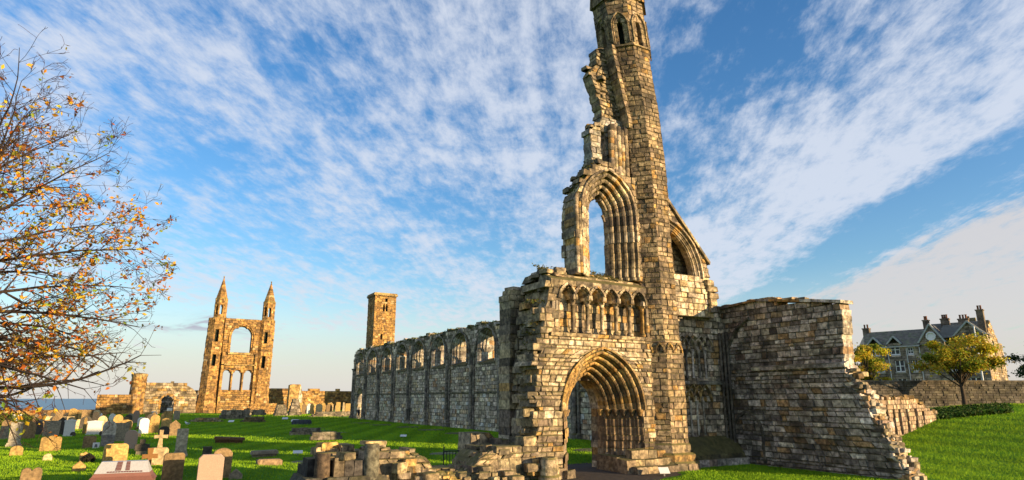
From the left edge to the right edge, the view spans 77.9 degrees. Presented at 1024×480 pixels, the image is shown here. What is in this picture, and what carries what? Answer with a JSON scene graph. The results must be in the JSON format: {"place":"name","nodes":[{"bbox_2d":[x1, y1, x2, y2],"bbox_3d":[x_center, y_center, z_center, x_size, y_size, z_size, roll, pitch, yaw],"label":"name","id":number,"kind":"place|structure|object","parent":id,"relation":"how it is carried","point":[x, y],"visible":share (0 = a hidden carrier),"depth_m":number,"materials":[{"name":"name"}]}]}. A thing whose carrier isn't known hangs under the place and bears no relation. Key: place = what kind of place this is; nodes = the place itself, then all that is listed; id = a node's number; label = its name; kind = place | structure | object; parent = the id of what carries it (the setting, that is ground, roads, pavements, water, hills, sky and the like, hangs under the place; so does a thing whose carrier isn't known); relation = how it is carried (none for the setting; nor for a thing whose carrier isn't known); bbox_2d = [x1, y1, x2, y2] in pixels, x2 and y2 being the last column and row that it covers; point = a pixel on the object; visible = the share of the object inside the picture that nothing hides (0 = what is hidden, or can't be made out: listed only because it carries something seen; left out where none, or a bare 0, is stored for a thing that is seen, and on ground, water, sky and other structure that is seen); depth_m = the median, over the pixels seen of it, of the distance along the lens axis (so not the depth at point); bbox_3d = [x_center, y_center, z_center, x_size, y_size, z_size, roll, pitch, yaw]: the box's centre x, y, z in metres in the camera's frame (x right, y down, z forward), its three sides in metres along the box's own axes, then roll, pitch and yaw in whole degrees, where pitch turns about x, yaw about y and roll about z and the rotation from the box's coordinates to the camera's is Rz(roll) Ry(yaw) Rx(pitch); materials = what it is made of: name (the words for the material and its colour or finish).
{"place":"outdoors","nodes":[
{"label":"outdoors","id":0,"kind":"place"},
{"bbox_2d":[0,399,136,409],"bbox_3d":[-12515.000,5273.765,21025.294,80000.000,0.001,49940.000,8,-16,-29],"label":"sea","id":1,"kind":"structure","parent":0,"point":[79,404],"depth_m":1671.79,"materials":[{"name":"blue liquid"}]},
{"bbox_2d":[189,417,223,421],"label":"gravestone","id":2,"kind":"object","parent":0,"point":[216,419],"visible":0.99,"depth_m":83.41,"materials":[{"name":"stone"}]},
{"bbox_2d":[366,292,397,347],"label":"square tower","id":3,"kind":"structure","parent":0,"point":[381,314],"depth_m":170.87,"materials":[{"name":"stone"}]},
{"bbox_2d":[0,404,1023,479],"bbox_3d":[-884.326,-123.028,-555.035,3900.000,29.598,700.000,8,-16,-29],"label":"grass ground","id":4,"kind":"structure","parent":0,"point":[1016,455],"depth_m":35.19,"materials":[{"name":"green plant"}]},
{"bbox_2d":[0,426,9,438],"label":"headstone","id":5,"kind":"object","parent":4,"relation":"on","point":[5,433],"visible":0.74,"depth_m":46.63,"materials":[{"name":"stone"}]},
{"bbox_2d":[5,422,23,446],"bbox_3d":[-32.516,12.738,41.488,0.800,1.590,0.440,7,-15,-25],"label":"headstone","id":6,"kind":"object","parent":4,"relation":"on","point":[11,440],"visible":0.84,"depth_m":41.42,"materials":[{"name":"stone"}]},
{"bbox_2d":[9,445,23,455],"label":"headstone","id":7,"kind":"object","parent":4,"relation":"on","point":[17,450],"visible":0.93,"depth_m":34.06,"materials":[{"name":"stone"}]},
{"bbox_2d":[0,412,38,425],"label":"clipped shrub","id":8,"kind":"object","parent":4,"relation":"on","point":[2,419],"visible":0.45,"depth_m":70.79,"materials":[{"name":"green plant"}]},
{"bbox_2d":[21,421,36,438],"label":"headstone","id":9,"kind":"object","parent":4,"relation":"on","point":[30,431],"visible":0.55,"depth_m":47.29,"materials":[{"name":"stone"}]},
{"bbox_2d":[19,467,42,479],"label":"headstone","id":10,"kind":"object","parent":4,"relation":"on","point":[31,474],"visible":1,"depth_m":22.59,"materials":[{"name":"stone"}]},
{"bbox_2d":[35,421,42,434],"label":"headstone","id":11,"kind":"object","parent":4,"relation":"on","point":[38,430],"visible":0.44,"depth_m":53.44,"materials":[{"name":"stone"}]},
{"bbox_2d":[42,453,51,460],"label":"headstone","id":12,"kind":"object","parent":4,"relation":"on","point":[48,457],"visible":0.94,"depth_m":31.40,"materials":[{"name":"stone"}]},
{"bbox_2d":[39,435,61,451],"bbox_3d":[-27.384,12.089,37.626,1.041,0.917,0.229,6,-15,-23],"label":"headstone","id":13,"kind":"object","parent":4,"relation":"on","point":[46,444],"visible":0.85,"depth_m":37.53,"materials":[{"name":"stone"}]},
{"bbox_2d":[4,409,96,418],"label":"precinct wall","id":14,"kind":"structure","parent":4,"relation":"on","point":[48,412],"depth_m":92.30,"materials":[{"name":"brown stone"}]},
{"bbox_2d":[42,421,60,436],"bbox_3d":[-36.738,15.066,50.573,1.105,1.240,0.272,7,-16,-25],"label":"headstone","id":15,"kind":"object","parent":4,"relation":"on","point":[53,427],"visible":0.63,"depth_m":50.51,"materials":[{"name":"stone"}]},
{"bbox_2d":[55,410,62,418],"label":"headstone","id":16,"kind":"object","parent":4,"relation":"on","point":[59,413],"visible":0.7,"depth_m":70.76,"materials":[{"name":"stone"}]},
{"bbox_2d":[58,417,65,434],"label":"headstone","id":17,"kind":"object","parent":4,"relation":"on","point":[63,419],"visible":0.39,"depth_m":52.70,"materials":[{"name":"stone"}]},
{"bbox_2d":[63,419,76,435],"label":"headstone","id":18,"kind":"object","parent":4,"relation":"on","point":[69,426],"visible":0.81,"depth_m":51.09,"materials":[{"name":"stone"}]},
{"bbox_2d":[68,408,76,419],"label":"headstone","id":19,"kind":"object","parent":4,"relation":"on","point":[72,411],"visible":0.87,"depth_m":84.14,"materials":[{"name":"stone"}]},
{"bbox_2d":[72,461,85,471],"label":"headstone","id":20,"kind":"object","parent":4,"relation":"on","point":[79,466],"visible":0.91,"depth_m":25.90,"materials":[{"name":"stone"}]},
{"bbox_2d":[82,417,87,433],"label":"headstone","id":21,"kind":"object","parent":4,"relation":"on","point":[84,429],"visible":0.84,"depth_m":55.60,"materials":[{"name":"stone"}]},
{"bbox_2d":[79,416,91,428],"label":"headstone","id":22,"kind":"object","parent":4,"relation":"on","point":[82,421],"visible":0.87,"depth_m":63.73,"materials":[{"name":"stone"}]},
{"bbox_2d":[81,410,90,417],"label":"headstone","id":23,"kind":"object","parent":4,"relation":"on","point":[86,413],"visible":0.47,"depth_m":72.45,"materials":[{"name":"stone"}]},
{"bbox_2d":[80,454,95,462],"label":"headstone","id":24,"kind":"object","parent":4,"relation":"on","point":[90,458],"visible":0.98,"depth_m":30.87,"materials":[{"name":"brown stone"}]},
{"bbox_2d":[82,435,96,447],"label":"headstone","id":25,"kind":"object","parent":4,"relation":"on","point":[88,441],"visible":0.96,"depth_m":39.10,"materials":[{"name":"stone"}]},
{"bbox_2d":[0,24,179,451],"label":"autumn tree","id":26,"kind":"object","parent":4,"relation":"on","point":[10,361],"visible":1,"depth_m":14.98,"materials":[{"name":"orange plant"}]},
{"bbox_2d":[85,420,102,434],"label":"headstone","id":27,"kind":"object","parent":4,"relation":"on","point":[94,427],"visible":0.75,"depth_m":54.05,"materials":[{"name":"stone"}]},
{"bbox_2d":[92,412,98,420],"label":"headstone","id":28,"kind":"object","parent":4,"relation":"on","point":[95,415],"visible":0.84,"depth_m":69.58,"materials":[{"name":"stone"}]},
{"bbox_2d":[97,416,107,430],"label":"headstone","id":29,"kind":"object","parent":4,"relation":"on","point":[104,419],"visible":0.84,"depth_m":57.25,"materials":[{"name":"stone"}]},
{"bbox_2d":[100,420,116,446],"bbox_3d":[-25.571,12.276,40.172,0.744,1.630,0.218,10,-17,-34],"label":"headstone","id":30,"kind":"object","parent":4,"relation":"on","point":[108,435],"visible":0.92,"depth_m":40.10,"materials":[{"name":"stone"}]},
{"bbox_2d":[95,394,130,415],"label":"precinct wall","id":31,"kind":"structure","parent":4,"relation":"on","point":[112,404],"depth_m":124.06,"materials":[{"name":"beige stone"}]},
{"bbox_2d":[102,443,128,461],"bbox_3d":[-19.717,10.604,31.515,1.063,0.920,0.233,10,-17,-35],"label":"headstone","id":32,"kind":"object","parent":4,"relation":"on","point":[116,452],"visible":0.89,"depth_m":31.45,"materials":[{"name":"stone"}]},
{"bbox_2d":[113,414,122,422],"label":"headstone","id":33,"kind":"object","parent":4,"relation":"on","point":[118,418],"visible":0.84,"depth_m":63.72,"materials":[{"name":"stone"}]},
{"bbox_2d":[114,423,129,441],"bbox_3d":[-27.773,13.662,44.986,0.983,1.320,0.253,6,-15,-23],"label":"headstone","id":34,"kind":"object","parent":4,"relation":"on","point":[122,429],"visible":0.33,"depth_m":44.92,"materials":[{"name":"stone"}]},
{"bbox_2d":[89,460,156,479],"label":"coped tomb","id":35,"kind":"object","parent":4,"relation":"on","point":[127,470],"visible":1,"depth_m":21.79,"materials":[{"name":"stone"}]},
{"bbox_2d":[121,419,131,430],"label":"headstone","id":36,"kind":"object","parent":4,"relation":"on","point":[127,421],"visible":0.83,"depth_m":56.93,"materials":[{"name":"stone"}]},
{"bbox_2d":[124,430,137,448],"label":"headstone","id":37,"kind":"object","parent":4,"relation":"on","point":[131,438],"visible":0.93,"depth_m":38.38,"materials":[{"name":"stone"}]},
{"bbox_2d":[132,410,139,422],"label":"headstone","id":38,"kind":"object","parent":4,"relation":"on","point":[136,414],"visible":0.87,"depth_m":77.80,"materials":[{"name":"stone"}]},
{"bbox_2d":[128,373,147,413],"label":"round tower","id":39,"kind":"structure","parent":4,"relation":"on","point":[138,387],"depth_m":126.36,"materials":[{"name":"beige stone"}]},
{"bbox_2d":[134,439,149,454],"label":"headstone","id":40,"kind":"object","parent":4,"relation":"on","point":[142,447],"visible":0.88,"depth_m":35.34,"materials":[{"name":"stone"}]},
{"bbox_2d":[138,418,149,433],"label":"headstone","id":41,"kind":"object","parent":4,"relation":"on","point":[144,425],"visible":0.94,"depth_m":55.98,"materials":[{"name":"stone"}]},
{"bbox_2d":[141,448,157,464],"bbox_3d":[-14.896,9.072,26.014,0.584,1.020,0.120,10,-17,-34],"label":"wooden cross","id":42,"kind":"object","parent":4,"relation":"on","point":[149,455],"visible":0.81,"depth_m":26.04,"materials":[{"name":"brown wood"}]},
{"bbox_2d":[148,414,159,432],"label":"headstone","id":43,"kind":"object","parent":4,"relation":"on","point":[154,423],"visible":0.91,"depth_m":56.95,"materials":[{"name":"stone"}]},
{"bbox_2d":[151,430,168,465],"bbox_3d":[-16.331,9.622,29.367,0.782,1.580,0.340,8,-16,-29],"label":"stone cross","id":44,"kind":"object","parent":4,"relation":"on","point":[160,450],"visible":0.74,"depth_m":29.25,"materials":[{"name":"beige stone"}]},
{"bbox_2d":[158,426,169,437],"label":"headstone","id":45,"kind":"object","parent":4,"relation":"on","point":[166,429],"visible":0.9,"depth_m":49.83,"materials":[{"name":"stone"}]},
{"bbox_2d":[161,418,170,426],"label":"headstone","id":46,"kind":"object","parent":4,"relation":"on","point":[166,422],"visible":0.87,"depth_m":63.35,"materials":[{"name":"stone"}]},
{"bbox_2d":[143,381,196,413],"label":"ruined wall","id":47,"kind":"structure","parent":4,"relation":"on","point":[184,395],"depth_m":129.58,"materials":[{"name":"beige stone"}]},
{"bbox_2d":[161,452,184,479],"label":"headstone","id":48,"kind":"object","parent":4,"relation":"on","point":[173,467],"visible":1,"depth_m":23.31,"materials":[{"name":"stone"}]},
{"bbox_2d":[169,420,180,435],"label":"headstone","id":49,"kind":"object","parent":4,"relation":"on","point":[174,426],"visible":0.67,"depth_m":53.37,"materials":[{"name":"stone"}]},
{"bbox_2d":[173,411,179,419],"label":"headstone","id":50,"kind":"object","parent":4,"relation":"on","point":[176,415],"visible":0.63,"depth_m":90.97,"materials":[{"name":"stone"}]},
{"bbox_2d":[160,390,198,412],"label":"ruined wall","id":51,"kind":"structure","parent":4,"relation":"on","point":[167,402],"depth_m":135.51,"materials":[{"name":"grey stone"}]},
{"bbox_2d":[174,428,188,455],"bbox_3d":[-18.163,11.152,34.834,0.700,1.500,0.440,8,-16,-29],"label":"headstone","id":52,"kind":"object","parent":4,"relation":"on","point":[181,440],"visible":0.72,"depth_m":34.78,"materials":[{"name":"stone"}]},
{"bbox_2d":[202,446,211,454],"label":"headstone","id":53,"kind":"object","parent":4,"relation":"on","point":[207,449],"visible":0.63,"depth_m":35.00,"materials":[{"name":"stone"}]},
{"bbox_2d":[196,454,223,479],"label":"headstone","id":54,"kind":"object","parent":4,"relation":"on","point":[210,466],"visible":1,"depth_m":22.36,"materials":[{"name":"stone"}]},
{"bbox_2d":[214,448,232,477],"bbox_3d":[-11.127,8.569,24.316,0.692,1.130,0.189,6,-15,-24],"label":"headstone","id":55,"kind":"object","parent":4,"relation":"on","point":[227,453],"visible":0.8,"depth_m":24.32,"materials":[{"name":"stone"}]},
{"bbox_2d":[214,436,244,442],"bbox_3d":[-19.591,13.863,43.909,1.996,0.507,1.000,6,-15,-24],"label":"table tomb","id":56,"kind":"object","parent":4,"relation":"on","point":[220,439],"visible":0.86,"depth_m":43.54,"materials":[{"name":"stone"}]},
{"bbox_2d":[219,409,250,418],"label":"tomb","id":57,"kind":"object","parent":4,"relation":"on","point":[234,414],"visible":0.77,"depth_m":93.12,"materials":[{"name":"stone"}]},
{"bbox_2d":[195,276,275,412],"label":"gable","id":58,"kind":"structure","parent":4,"relation":"on","point":[219,358],"depth_m":137.29,"materials":[{"name":"stone"}]},
{"bbox_2d":[227,324,254,354],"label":"great window","id":59,"kind":"structure","parent":58,"relation":"in","point":[239,324],"depth_m":138.62,"materials":[{"name":"stone"}]},
{"bbox_2d":[229,469,242,479],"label":"headstone","id":60,"kind":"object","parent":4,"relation":"on","point":[236,474],"visible":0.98,"depth_m":24.01,"materials":[{"name":"stone"}]},
{"bbox_2d":[240,416,265,422],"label":"rubble mound","id":61,"kind":"object","parent":4,"relation":"on","point":[254,419],"visible":0.88,"depth_m":81.02,"materials":[{"name":"stone"}]},
{"bbox_2d":[250,409,266,414],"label":"footing wall","id":62,"kind":"structure","parent":4,"relation":"on","point":[258,412],"depth_m":114.31,"materials":[{"name":"stone"}]},
{"bbox_2d":[244,403,276,414],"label":"footing wall","id":63,"kind":"structure","parent":4,"relation":"on","point":[268,409],"depth_m":121.47,"materials":[{"name":"stone"}]},
{"bbox_2d":[250,449,277,457],"bbox_3d":[-13.147,11.353,33.615,1.350,0.383,0.800,7,-16,-26],"label":"table tomb","id":64,"kind":"object","parent":4,"relation":"on","point":[261,453],"visible":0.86,"depth_m":33.34,"materials":[{"name":"stone"}]},
{"bbox_2d":[256,458,282,464],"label":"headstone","id":65,"kind":"object","parent":4,"relation":"on","point":[275,461],"visible":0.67,"depth_m":27.92,"materials":[{"name":"stone"}]},
{"bbox_2d":[273,405,287,415],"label":"pier stump","id":66,"kind":"object","parent":4,"relation":"on","point":[279,410],"visible":0.98,"depth_m":111.53,"materials":[{"name":"stone"}]},
{"bbox_2d":[286,384,302,410],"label":"ruined wall","id":67,"kind":"structure","parent":4,"relation":"on","point":[294,391],"depth_m":161.08,"materials":[{"name":"beige stone"}]},
{"bbox_2d":[287,399,301,415],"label":"pier stump","id":68,"kind":"object","parent":4,"relation":"on","point":[294,409],"visible":0.94,"depth_m":113.75,"materials":[{"name":"stone"}]},
{"bbox_2d":[291,420,311,424],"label":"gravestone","id":69,"kind":"object","parent":4,"relation":"on","point":[302,422],"visible":0.8,"depth_m":74.47,"materials":[{"name":"grey stone"}]},
{"bbox_2d":[289,427,321,434],"bbox_3d":[-17.478,16.217,53.747,2.641,0.613,0.943,5,-15,-21],"label":"stone footing","id":70,"kind":"object","parent":4,"relation":"on","point":[302,431],"visible":0.81,"depth_m":53.34,"materials":[{"name":"grey stone"}]},
{"bbox_2d":[268,388,350,409],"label":"precinct wall","id":71,"kind":"structure","parent":4,"relation":"on","point":[278,396],"depth_m":169.99,"materials":[{"name":"beige stone"}]},
{"bbox_2d":[310,403,315,413],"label":"headstone","id":72,"kind":"object","parent":4,"relation":"on","point":[312,407],"visible":0.77,"depth_m":126.49,"materials":[{"name":"stone"}]},
{"bbox_2d":[315,404,322,411],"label":"headstone","id":73,"kind":"object","parent":4,"relation":"on","point":[319,407],"visible":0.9,"depth_m":124.56,"materials":[{"name":"stone"}]},
{"bbox_2d":[309,431,341,439],"bbox_3d":[-13.959,14.669,47.537,2.349,0.604,0.838,5,-15,-21],"label":"stone footing","id":74,"kind":"object","parent":4,"relation":"on","point":[333,435],"visible":0.98,"depth_m":47.20,"materials":[{"name":"beige stone"}]},
{"bbox_2d":[326,404,331,411],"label":"headstone","id":75,"kind":"object","parent":4,"relation":"on","point":[328,407],"visible":0.9,"depth_m":130.24,"materials":[{"name":"stone"}]},
{"bbox_2d":[308,411,349,416],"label":"footing wall","id":76,"kind":"structure","parent":4,"relation":"on","point":[333,413],"depth_m":107.29,"materials":[{"name":"stone"}]},
{"bbox_2d":[345,403,350,411],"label":"headstone","id":77,"kind":"object","parent":4,"relation":"on","point":[347,406],"visible":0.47,"depth_m":126.52,"materials":[{"name":"stone"}]},
{"bbox_2d":[290,437,539,479],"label":"ruined wall","id":78,"kind":"structure","parent":4,"relation":"on","point":[499,459],"depth_m":22.14,"materials":[{"name":"stone"}]},
{"bbox_2d":[443,446,459,464],"bbox_3d":[-2.216,9.104,26.306,1.352,1.100,0.050,6,-15,-22],"label":"iron railing","id":79,"kind":"object","parent":4,"relation":"on","point":[452,451],"visible":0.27,"depth_m":26.17,"materials":[{"name":"metal"}]},
{"bbox_2d":[349,320,591,439],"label":"nave wall","id":80,"kind":"structure","parent":4,"relation":"on","point":[449,377],"depth_m":71.19,"materials":[{"name":"stone"}]},
{"bbox_2d":[355,387,362,418],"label":"side doorway","id":81,"kind":"structure","parent":80,"relation":"in","point":[359,397],"depth_m":96.81,"materials":[{"name":"stone"}]},
{"bbox_2d":[356,351,363,375],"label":"window","id":82,"kind":"structure","parent":80,"relation":"in","point":[360,360],"depth_m":98.75,"materials":[{"name":"stone"}]},
{"bbox_2d":[368,348,376,374],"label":"window","id":83,"kind":"structure","parent":80,"relation":"in","point":[372,369],"depth_m":93.74,"materials":[{"name":"stone"}]},
{"bbox_2d":[382,345,391,373],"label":"window","id":84,"kind":"structure","parent":80,"relation":"in","point":[387,358],"depth_m":88.45,"materials":[{"name":"stone"}]},
{"bbox_2d":[396,342,407,372],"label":"window","id":85,"kind":"structure","parent":80,"relation":"in","point":[402,357],"depth_m":83.55,"materials":[{"name":"stone"}]},
{"bbox_2d":[412,338,424,370],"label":"window","id":86,"kind":"structure","parent":80,"relation":"in","point":[418,361],"depth_m":78.78,"materials":[{"name":"stone"}]},
{"bbox_2d":[431,334,445,368],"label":"window","id":87,"kind":"structure","parent":80,"relation":"in","point":[438,359],"depth_m":73.74,"materials":[{"name":"stone"}]},
{"bbox_2d":[452,331,467,366],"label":"window","id":88,"kind":"structure","parent":80,"relation":"in","point":[459,355],"depth_m":68.97,"materials":[{"name":"stone"}]},
{"bbox_2d":[477,324,495,364],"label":"window","id":89,"kind":"structure","parent":80,"relation":"in","point":[484,353],"depth_m":63.80,"materials":[{"name":"stone"}]},
{"bbox_2d":[458,431,493,449],"bbox_3d":[-1.365,8.909,26.597,1.462,1.620,1.275,8,-16,-29],"label":"pier stump","id":90,"kind":"object","parent":4,"relation":"on","point":[473,437],"visible":0.28,"depth_m":26.20,"materials":[{"name":"stone"}]},
{"bbox_2d":[498,0,750,479],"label":"ruined west front","id":91,"kind":"object","parent":4,"relation":"on","point":[632,340],"visible":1,"depth_m":28.95,"materials":[{"name":"stone"}]},
{"bbox_2d":[658,467,669,475],"bbox_3d":[6.057,9.257,25.225,0.420,0.379,0.235,2,-14,-8],"label":"info sign","id":92,"kind":"object","parent":4,"relation":"on","point":[663,470],"visible":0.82,"depth_m":25.21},
{"bbox_2d":[719,297,926,479],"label":"ruined side wall","id":93,"kind":"structure","parent":4,"relation":"on","point":[804,396],"depth_m":27.91,"materials":[{"name":"stone"}]},
{"bbox_2d":[853,342,893,379],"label":"leafy tree","id":94,"kind":"object","parent":4,"relation":"on","point":[862,352],"visible":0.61,"depth_m":74.11,"materials":[{"name":"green plant"}]},
{"bbox_2d":[875,394,937,436],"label":"niche wall","id":95,"kind":"structure","parent":4,"relation":"on","point":[907,413],"depth_m":44.84,"materials":[{"name":"beige stone"}]},
{"bbox_2d":[858,305,1007,379],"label":"stone house","id":96,"kind":"structure","parent":4,"relation":"on","point":[903,346],"depth_m":89.19,"materials":[{"name":"stone"}]},
{"bbox_2d":[890,346,900,355],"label":"window","id":97,"kind":"structure","parent":96,"relation":"in","point":[895,350],"depth_m":90.56,"materials":[{"name":"white glass"}]},
{"bbox_2d":[895,361,905,372],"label":"window","id":98,"kind":"structure","parent":96,"relation":"in","point":[900,365],"depth_m":89.79,"materials":[{"name":"white glass"}]},
{"bbox_2d":[907,347,914,355],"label":"window","id":99,"kind":"structure","parent":96,"relation":"in","point":[910,349],"depth_m":89.25,"materials":[{"name":"white glass"}]},
{"bbox_2d":[925,332,935,340],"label":"round window","id":100,"kind":"structure","parent":96,"relation":"in","point":[930,336],"depth_m":87.70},
{"bbox_2d":[861,380,1023,407],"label":"boundary wall","id":101,"kind":"structure","parent":4,"relation":"on","point":[934,393],"depth_m":58.43,"materials":[{"name":"grey stone"}]},
{"bbox_2d":[908,332,1013,405],"bbox_3d":[40.552,11.846,57.095,6.731,6.852,6.672,4,-15,-16],"label":"leafy tree","id":102,"kind":"object","parent":4,"relation":"on","point":[954,355],"visible":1,"depth_m":56.67,"materials":[{"name":"green plant"}]},
{"bbox_2d":[929,402,1013,419],"bbox_3d":[38.547,14.418,53.280,9.936,1.613,4.339,0,-14,-1],"label":"hedge","id":103,"kind":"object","parent":4,"relation":"on","point":[964,410],"depth_m":52.72,"materials":[{"name":"green plant"}]},
{"bbox_2d":[1003,353,1023,377],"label":"leafy tree","id":104,"kind":"object","parent":4,"relation":"on","point":[1014,358],"visible":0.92,"depth_m":69.09,"materials":[{"name":"green plant"}]},
{"bbox_2d":[0,0,1023,398],"label":"sky","id":105,"kind":"structure","parent":0,"point":[335,154],"materials":[{"name":"blue"}]},
{"bbox_2d":[573,448,591,451],"bbox_3d":[4.660,12.458,37.493,2.288,0.120,2.108,8,-16,-29],"label":"pillar base","id":106,"kind":"object","parent":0,"point":[584,449],"visible":0.43,"depth_m":37.25,"materials":[{"name":"stone"}]},
{"bbox_2d":[537,462,680,479],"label":"earth path","id":107,"kind":"structure","parent":0,"point":[586,471],"depth_m":25.38,"materials":[{"name":"brown soil"}]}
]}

